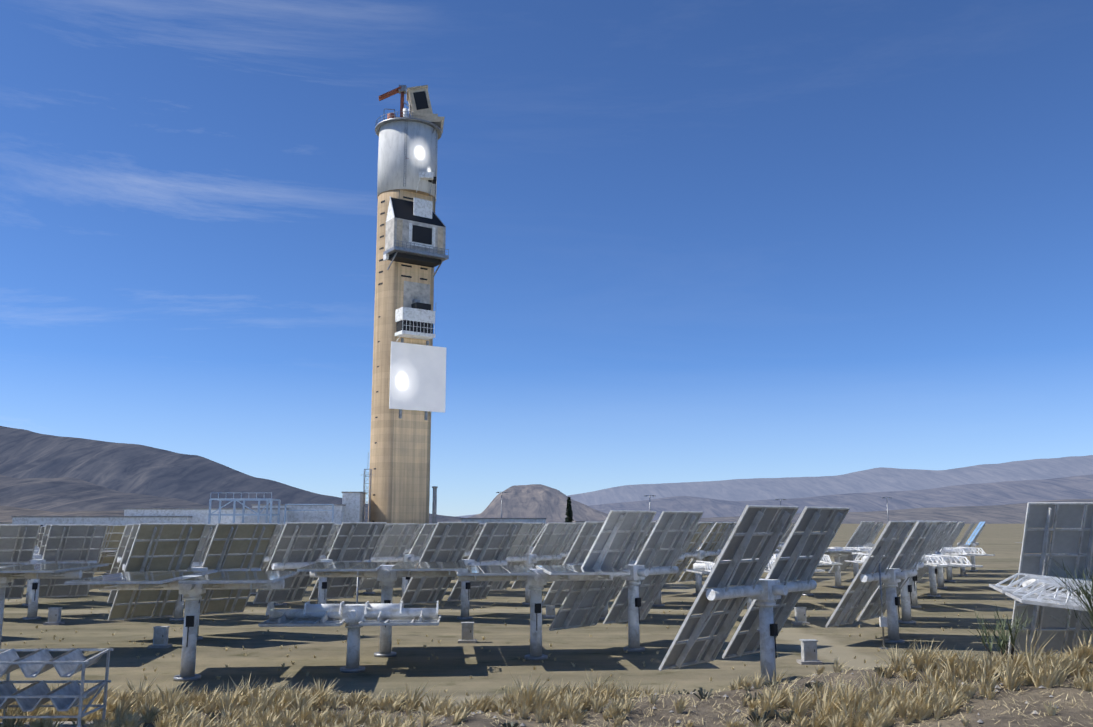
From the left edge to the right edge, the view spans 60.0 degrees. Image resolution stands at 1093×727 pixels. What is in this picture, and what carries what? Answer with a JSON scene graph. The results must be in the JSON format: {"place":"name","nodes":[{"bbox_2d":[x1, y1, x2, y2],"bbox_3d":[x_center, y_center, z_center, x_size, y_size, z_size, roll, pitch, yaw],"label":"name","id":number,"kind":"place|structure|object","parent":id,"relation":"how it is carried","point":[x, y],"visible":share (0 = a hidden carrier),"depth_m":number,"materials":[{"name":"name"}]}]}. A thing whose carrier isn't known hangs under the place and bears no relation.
{"place":"outdoors","nodes":[
{"label":"outdoors","id":0,"kind":"place"},
{"bbox_2d":[0,506,123,521],"bbox_3d":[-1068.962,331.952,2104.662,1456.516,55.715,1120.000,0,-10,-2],"label":"mountain foot","id":1,"kind":"object","parent":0,"point":[7,513],"visible":0.12,"depth_m":1886.47},
{"bbox_2d":[0,475,214,511],"bbox_3d":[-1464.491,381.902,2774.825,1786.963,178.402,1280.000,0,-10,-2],"label":"mountain","id":2,"kind":"structure","parent":0,"point":[62,494],"depth_m":2606.99,"materials":[{"name":"grey stone"}]},
{"bbox_2d":[0,426,461,522],"bbox_3d":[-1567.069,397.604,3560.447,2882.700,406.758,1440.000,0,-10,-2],"label":"mountain","id":3,"kind":"structure","parent":0,"point":[127,468],"depth_m":3389.80,"materials":[{"name":"grey stone"}]},
{"bbox_2d":[368,85,448,523],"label":"solar tower","id":4,"kind":"structure","parent":0,"point":[409,380],"depth_m":172.13,"materials":[{"name":"concrete"}]},
{"bbox_2d":[454,484,607,522],"bbox_3d":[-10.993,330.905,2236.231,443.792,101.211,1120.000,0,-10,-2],"label":"butte","id":5,"kind":"object","parent":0,"point":[534,501],"visible":0.73,"depth_m":1898.40,"materials":[{"name":"grey stone"}]},
{"bbox_2d":[0,524,1092,714],"bbox_3d":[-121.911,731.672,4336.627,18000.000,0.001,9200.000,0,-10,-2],"label":"field ground","id":6,"kind":"structure","parent":0,"point":[454,667],"depth_m":46.86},
{"bbox_2d":[25,526,44,586],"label":"heliostat","id":7,"kind":"object","parent":6,"relation":"on","point":[40,537],"visible":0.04,"depth_m":87.68,"materials":[{"name":"white paint"}]},
{"bbox_2d":[6,524,90,605],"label":"heliostat","id":8,"kind":"object","parent":6,"relation":"on","point":[38,556],"visible":0.17,"depth_m":67.75,"materials":[{"name":"white paint"}]},
{"bbox_2d":[43,607,64,624],"bbox_3d":[-28.658,14.710,55.154,0.900,0.965,0.700,0,-10,-2],"label":"field cabinet","id":9,"kind":"object","parent":6,"relation":"on","point":[54,615],"visible":1,"depth_m":54.98,"materials":[{"name":"grey metal"}]},
{"bbox_2d":[0,524,107,619],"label":"heliostat","id":10,"kind":"object","parent":6,"relation":"on","point":[58,550],"visible":0.67,"depth_m":58.82,"materials":[{"name":"white paint"}]},
{"bbox_2d":[0,563,108,648],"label":"heliostat","id":11,"kind":"object","parent":6,"relation":"on","point":[10,572],"visible":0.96,"depth_m":42.07,"materials":[{"name":"white paint"}]},
{"bbox_2d":[100,549,117,555],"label":"heliostat","id":12,"kind":"object","parent":6,"relation":"on","point":[110,552],"visible":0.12,"depth_m":76.87,"materials":[{"name":"white paint"}]},
{"bbox_2d":[95,525,125,571],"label":"heliostat","id":13,"kind":"object","parent":6,"relation":"on","point":[114,532],"visible":0.15,"depth_m":87.35,"materials":[{"name":"white paint"}]},
{"bbox_2d":[110,524,205,573],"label":"heliostat","id":14,"kind":"object","parent":6,"relation":"on","point":[122,547],"visible":0.06,"depth_m":66.27,"materials":[{"name":"white paint"}]},
{"bbox_2d":[148,626,171,647],"bbox_3d":[-18.369,13.024,45.077,0.900,0.965,0.700,0,-10,-2],"label":"field cabinet","id":15,"kind":"object","parent":6,"relation":"on","point":[160,636],"visible":1,"depth_m":44.89,"materials":[{"name":"grey metal"}]},
{"bbox_2d":[107,524,240,620],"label":"heliostat","id":16,"kind":"object","parent":6,"relation":"on","point":[205,542],"visible":0.19,"depth_m":57.36,"materials":[{"name":"white paint"}]},
{"bbox_2d":[64,571,298,681],"bbox_3d":[-13.607,10.069,36.162,7.060,3.852,6.510,1,-10,-6],"label":"heliostat","id":17,"kind":"object","parent":6,"relation":"on","point":[191,586],"visible":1,"depth_m":35.86,"materials":[{"name":"white paint"}]},
{"bbox_2d":[108,523,277,640],"bbox_3d":[-18.048,11.141,48.563,7.060,5.831,3.892,8,-13,-41],"label":"heliostat","id":18,"kind":"object","parent":6,"relation":"on","point":[253,543],"visible":0.67,"depth_m":48.32,"materials":[{"name":"white paint"}]},
{"bbox_2d":[251,534,282,593],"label":"heliostat","id":19,"kind":"object","parent":6,"relation":"on","point":[253,591],"visible":0.04,"depth_m":78.24,"materials":[{"name":"white paint"}]},
{"bbox_2d":[234,524,338,605],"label":"heliostat","id":20,"kind":"object","parent":6,"relation":"on","point":[274,542],"visible":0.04,"depth_m":67.85,"materials":[{"name":"white paint"}]},
{"bbox_2d":[0,492,584,526],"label":"plant buildings","id":21,"kind":"structure","parent":6,"relation":"on","point":[350,507],"depth_m":156.03,"materials":[{"name":"grey metal"}]},
{"bbox_2d":[253,522,386,603],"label":"heliostat","id":22,"kind":"object","parent":6,"relation":"on","point":[351,538],"visible":0.73,"depth_m":58.77,"materials":[{"name":"white paint"}]},
{"bbox_2d":[325,524,349,585],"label":"heliostat","id":23,"kind":"object","parent":6,"relation":"on","point":[331,543],"visible":0.02,"depth_m":88.26,"materials":[{"name":"white paint"}]},
{"bbox_2d":[258,600,440,672],"bbox_3d":[-7.764,10.983,38.122,6.900,2.695,3.180,1,-10,-4],"label":"heliostat","id":24,"kind":"object","parent":6,"relation":"on","point":[355,618],"visible":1,"depth_m":37.92,"materials":[{"name":"white paint"}]},
{"bbox_2d":[356,577,358,603],"bbox_3d":[-9.998,12.638,49.933,0.320,3.330,0.320,0,-10,-2],"label":"sensor post","id":25,"kind":"object","parent":6,"relation":"on","point":[357,591],"depth_m":50.00,"materials":[{"name":"metal"}]},
{"bbox_2d":[362,452,371,521],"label":"lattice mast","id":26,"kind":"object","parent":6,"relation":"on","point":[369,495],"visible":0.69,"depth_m":165.18,"materials":[{"name":"metal"}]},
{"bbox_2d":[342,525,404,593],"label":"heliostat","id":27,"kind":"object","parent":6,"relation":"on","point":[369,592],"visible":0.04,"depth_m":78.89,"materials":[{"name":"white paint"}]},
{"bbox_2d":[297,562,467,657],"bbox_3d":[-7.183,11.063,42.466,7.060,3.972,6.510,1,-10,-6],"label":"heliostat","id":28,"kind":"object","parent":6,"relation":"on","point":[385,575],"visible":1,"depth_m":42.28,"materials":[{"name":"white paint"}]},
{"bbox_2d":[352,523,453,605],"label":"heliostat","id":29,"kind":"object","parent":6,"relation":"on","point":[401,541],"visible":0.38,"depth_m":67.69,"materials":[{"name":"white paint"}]},
{"bbox_2d":[405,524,423,555],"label":"heliostat","id":30,"kind":"object","parent":6,"relation":"on","point":[413,538],"visible":0.04,"depth_m":86.89,"materials":[{"name":"white paint"}]},
{"bbox_2d":[432,486,437,522],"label":"exhaust stack","id":31,"kind":"object","parent":6,"relation":"on","point":[434,506],"visible":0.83,"depth_m":167.06,"materials":[{"name":"grey metal"}]},
{"bbox_2d":[399,522,523,619],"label":"heliostat","id":32,"kind":"object","parent":6,"relation":"on","point":[493,538],"visible":0.75,"depth_m":58.31,"materials":[{"name":"white paint"}]},
{"bbox_2d":[458,622,476,642],"bbox_3d":[-3.916,13.338,46.955,0.900,0.965,0.700,0,-10,-2],"label":"field cabinet","id":33,"kind":"object","parent":6,"relation":"on","point":[467,632],"visible":1,"depth_m":46.75,"materials":[{"name":"grey metal"}]},
{"bbox_2d":[446,523,489,579],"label":"heliostat","id":34,"kind":"object","parent":6,"relation":"on","point":[473,541],"depth_m":78.10,"materials":[{"name":"white paint"}]},
{"bbox_2d":[496,492,506,517],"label":"lamp post","id":35,"kind":"object","parent":6,"relation":"on","point":[501,502],"visible":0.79,"depth_m":212.10,"materials":[{"name":"metal"}]},
{"bbox_2d":[507,524,544,556],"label":"heliostat","id":36,"kind":"object","parent":6,"relation":"on","point":[543,525],"depth_m":110.29,"materials":[{"name":"white paint"}]},
{"bbox_2d":[481,523,577,604],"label":"heliostat","id":37,"kind":"object","parent":6,"relation":"on","point":[549,549],"visible":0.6,"depth_m":68.98,"materials":[{"name":"white paint"}]},
{"bbox_2d":[508,523,555,565],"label":"heliostat","id":38,"kind":"object","parent":6,"relation":"on","point":[529,551],"visible":0.08,"depth_m":88.96,"materials":[{"name":"white paint"}]},
{"bbox_2d":[456,565,628,660],"bbox_3d":[-0.455,10.971,41.556,7.060,3.852,6.510,1,-10,-6],"label":"heliostat","id":39,"kind":"object","parent":6,"relation":"on","point":[538,578],"visible":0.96,"depth_m":41.31,"materials":[{"name":"white paint"}]},
{"bbox_2d":[543,605,555,618],"bbox_3d":[0.247,15.339,58.910,0.900,0.965,0.700,0,-10,-2],"label":"field cabinet","id":40,"kind":"object","parent":6,"relation":"on","point":[550,612],"visible":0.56,"depth_m":58.69,"materials":[{"name":"grey metal"}]},
{"bbox_2d":[565,497,573,522],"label":"cypress tree","id":41,"kind":"object","parent":6,"relation":"on","point":[569,517],"visible":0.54,"depth_m":295.88,"materials":[{"name":"green plant"}]},
{"bbox_2d":[547,523,595,581],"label":"heliostat","id":42,"kind":"object","parent":6,"relation":"on","point":[569,544],"visible":0.15,"depth_m":76.62,"materials":[{"name":"white paint"}]},
{"bbox_2d":[542,521,655,619],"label":"heliostat","id":43,"kind":"object","parent":6,"relation":"on","point":[591,531],"visible":0.23,"depth_m":56.89,"materials":[{"name":"white paint"}]},
{"bbox_2d":[549,510,703,651],"bbox_3d":[3.926,10.192,44.599,3.863,6.394,7.060,-9,-13,43],"label":"heliostat","id":44,"kind":"object","parent":6,"relation":"on","point":[633,610],"visible":0.98,"depth_m":44.13,"materials":[{"name":"white paint"}]},
{"bbox_2d":[618,522,701,606],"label":"heliostat","id":45,"kind":"object","parent":6,"relation":"on","point":[657,602],"visible":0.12,"depth_m":67.33,"materials":[{"name":"white paint"}]},
{"bbox_2d":[678,522,715,562],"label":"heliostat","id":46,"kind":"object","parent":6,"relation":"on","point":[704,537],"visible":0.1,"depth_m":110.91,"materials":[{"name":"white paint"}]},
{"bbox_2d":[665,522,733,595],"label":"heliostat","id":47,"kind":"object","parent":6,"relation":"on","point":[709,547],"visible":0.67,"depth_m":77.62,"materials":[{"name":"white paint"}]},
{"bbox_2d":[702,522,746,586],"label":"heliostat","id":48,"kind":"object","parent":6,"relation":"on","point":[721,546],"visible":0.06,"depth_m":87.06,"materials":[{"name":"white paint"}]},
{"bbox_2d":[683,560,824,609],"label":"heliostat","id":49,"kind":"object","parent":6,"relation":"on","point":[705,567],"visible":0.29,"depth_m":56.59,"materials":[{"name":"white paint"}]},
{"bbox_2d":[659,505,849,687],"bbox_3d":[7.546,8.296,33.355,3.770,6.423,7.060,-9,-13,43],"label":"heliostat","id":50,"kind":"object","parent":6,"relation":"on","point":[763,623],"visible":0.94,"depth_m":32.78,"materials":[{"name":"white paint"}]},
{"bbox_2d":[776,522,795,548],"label":"heliostat","id":51,"kind":"object","parent":6,"relation":"on","point":[783,540],"visible":0.21,"depth_m":108.48,"materials":[{"name":"white paint"}]},
{"bbox_2d":[742,554,842,604],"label":"heliostat","id":52,"kind":"object","parent":6,"relation":"on","point":[825,560],"visible":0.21,"depth_m":65.70,"materials":[{"name":"white paint"}]},
{"bbox_2d":[791,607,809,624],"bbox_3d":[14.853,14.746,55.366,0.900,0.965,0.700,0,-10,-2],"label":"field cabinet","id":53,"kind":"object","parent":6,"relation":"on","point":[800,615],"visible":0.96,"depth_m":55.18,"materials":[{"name":"grey metal"}]},
{"bbox_2d":[796,639,822,664],"bbox_3d":[11.087,12.169,39.969,0.900,0.965,0.700,0,-10,-2],"label":"field cabinet","id":54,"kind":"object","parent":6,"relation":"on","point":[808,651],"visible":1,"depth_m":39.78,"materials":[{"name":"grey metal"}]},
{"bbox_2d":[774,549,861,595],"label":"heliostat","id":55,"kind":"object","parent":6,"relation":"on","point":[837,552],"visible":0.29,"depth_m":76.08,"materials":[{"name":"white paint"}]},
{"bbox_2d":[827,547,872,587],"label":"heliostat","id":56,"kind":"object","parent":6,"relation":"on","point":[838,571],"visible":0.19,"depth_m":85.72,"materials":[{"name":"white paint"}]},
{"bbox_2d":[829,521,874,580],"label":"heliostat","id":57,"kind":"object","parent":6,"relation":"on","point":[861,533],"visible":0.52,"depth_m":95.91,"materials":[{"name":"white paint"}]},
{"bbox_2d":[848,522,883,572],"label":"heliostat","id":58,"kind":"object","parent":6,"relation":"on","point":[875,530],"visible":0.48,"depth_m":105.45,"materials":[{"name":"white paint"}]},
{"bbox_2d":[825,521,939,643],"bbox_3d":[17.043,10.898,47.441,3.566,5.939,7.060,-8,-12,39],"label":"heliostat","id":59,"kind":"object","parent":6,"relation":"on","point":[893,575],"visible":0.96,"depth_m":46.84,"materials":[{"name":"white paint"}]},
{"bbox_2d":[877,546,887,648],"bbox_3d":[15.860,11.076,44.841,0.320,4.730,0.320,0,-10,-2],"label":"sensor post","id":60,"kind":"object","parent":6,"relation":"on","point":[882,622],"visible":0.79,"depth_m":44.59,"materials":[{"name":"metal"}]},
{"bbox_2d":[861,521,942,623],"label":"heliostat","id":61,"kind":"object","parent":6,"relation":"on","point":[905,591],"visible":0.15,"depth_m":55.71,"materials":[{"name":"white paint"}]},
{"bbox_2d":[845,553,982,607],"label":"heliostat","id":62,"kind":"object","parent":6,"relation":"on","point":[936,560],"visible":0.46,"depth_m":65.78,"materials":[{"name":"white paint"}]},
{"bbox_2d":[916,521,956,596],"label":"heliostat","id":63,"kind":"object","parent":6,"relation":"on","point":[944,533],"visible":0.58,"depth_m":75.50,"materials":[{"name":"white paint"}]},
{"bbox_2d":[925,522,964,581],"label":"heliostat","id":64,"kind":"object","parent":6,"relation":"on","point":[955,532],"visible":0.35,"depth_m":94.18,"materials":[{"name":"white paint"}]},
{"bbox_2d":[943,521,974,575],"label":"heliostat","id":65,"kind":"object","parent":6,"relation":"on","point":[962,569],"visible":0.54,"depth_m":104.33,"materials":[{"name":"white paint"}]},
{"bbox_2d":[937,547,994,588],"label":"heliostat","id":66,"kind":"object","parent":6,"relation":"on","point":[958,551],"visible":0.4,"depth_m":84.44,"materials":[{"name":"white paint"}]},
{"bbox_2d":[958,522,985,571],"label":"heliostat","id":67,"kind":"object","parent":6,"relation":"on","point":[971,541],"visible":0.69,"depth_m":113.94,"materials":[{"name":"white paint"}]},
{"bbox_2d":[1008,502,1092,653],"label":"heliostat","id":68,"kind":"object","parent":6,"relation":"on","point":[1066,529],"visible":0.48,"depth_m":36.45,"materials":[{"name":"white paint"}]},
{"bbox_2d":[989,573,1092,611],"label":"truss","id":69,"kind":"object","parent":68,"relation":"attached to","point":[1040,595],"visible":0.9,"depth_m":29.49,"materials":[{"name":"white metal"}]},
{"bbox_2d":[1038,524,1081,628],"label":"heliostat","id":70,"kind":"object","parent":6,"relation":"on","point":[1073,577],"visible":0.06,"depth_m":44.56,"materials":[{"name":"white paint"}]},
{"bbox_2d":[0,0,1092,516],"label":"sky","id":71,"kind":"structure","parent":0,"point":[686,240],"materials":[{"name":"blue"}]},
{"bbox_2d":[20,661,1092,726],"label":"ground bank","id":72,"kind":"structure","parent":0,"point":[986,712],"depth_m":22.42,"materials":[{"name":"soil"}]},
{"bbox_2d":[0,648,119,726],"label":"metal rack","id":73,"kind":"object","parent":72,"relation":"on","point":[67,696],"visible":0.98,"depth_m":22.17,"materials":[{"name":"mirror glass"},{"name":"steel"}]},
{"bbox_2d":[0,594,1092,726],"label":"dry grass tufts","id":74,"kind":"object","parent":72,"relation":"on","point":[836,708],"visible":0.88,"depth_m":23.01,"materials":[{"name":"yellow plant"}]},
{"bbox_2d":[969,607,1034,662],"bbox_3d":[11.638,7.102,24.491,2.024,1.896,1.746,0,-10,-2],"label":"broom bush","id":75,"kind":"object","parent":72,"relation":"on","point":[1001,644],"visible":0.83,"depth_m":24.39,"materials":[{"name":"green plant"}]},
{"bbox_2d":[1039,557,1092,642],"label":"broom bush","id":76,"kind":"object","parent":72,"relation":"on","point":[1088,598],"visible":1,"depth_m":24.44,"materials":[{"name":"green plant"}]},
{"bbox_2d":[456,455,1092,517],"bbox_3d":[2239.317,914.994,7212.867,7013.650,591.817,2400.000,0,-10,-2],"label":"mountain","id":77,"kind":"structure","parent":0,"point":[881,479],"depth_m":7075.89,"materials":[{"name":"grey stone"}]},
{"bbox_2d":[589,474,1092,520],"bbox_3d":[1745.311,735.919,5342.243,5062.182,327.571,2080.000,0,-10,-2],"label":"mountain","id":78,"kind":"structure","parent":0,"point":[1022,491],"depth_m":5118.91,"materials":[{"name":"grey stone"}]},
{"bbox_2d":[654,499,1092,523],"bbox_3d":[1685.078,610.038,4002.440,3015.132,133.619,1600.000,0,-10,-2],"label":"mountain foot","id":79,"kind":"object","parent":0,"point":[1006,514],"visible":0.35,"depth_m":3568.26}
]}

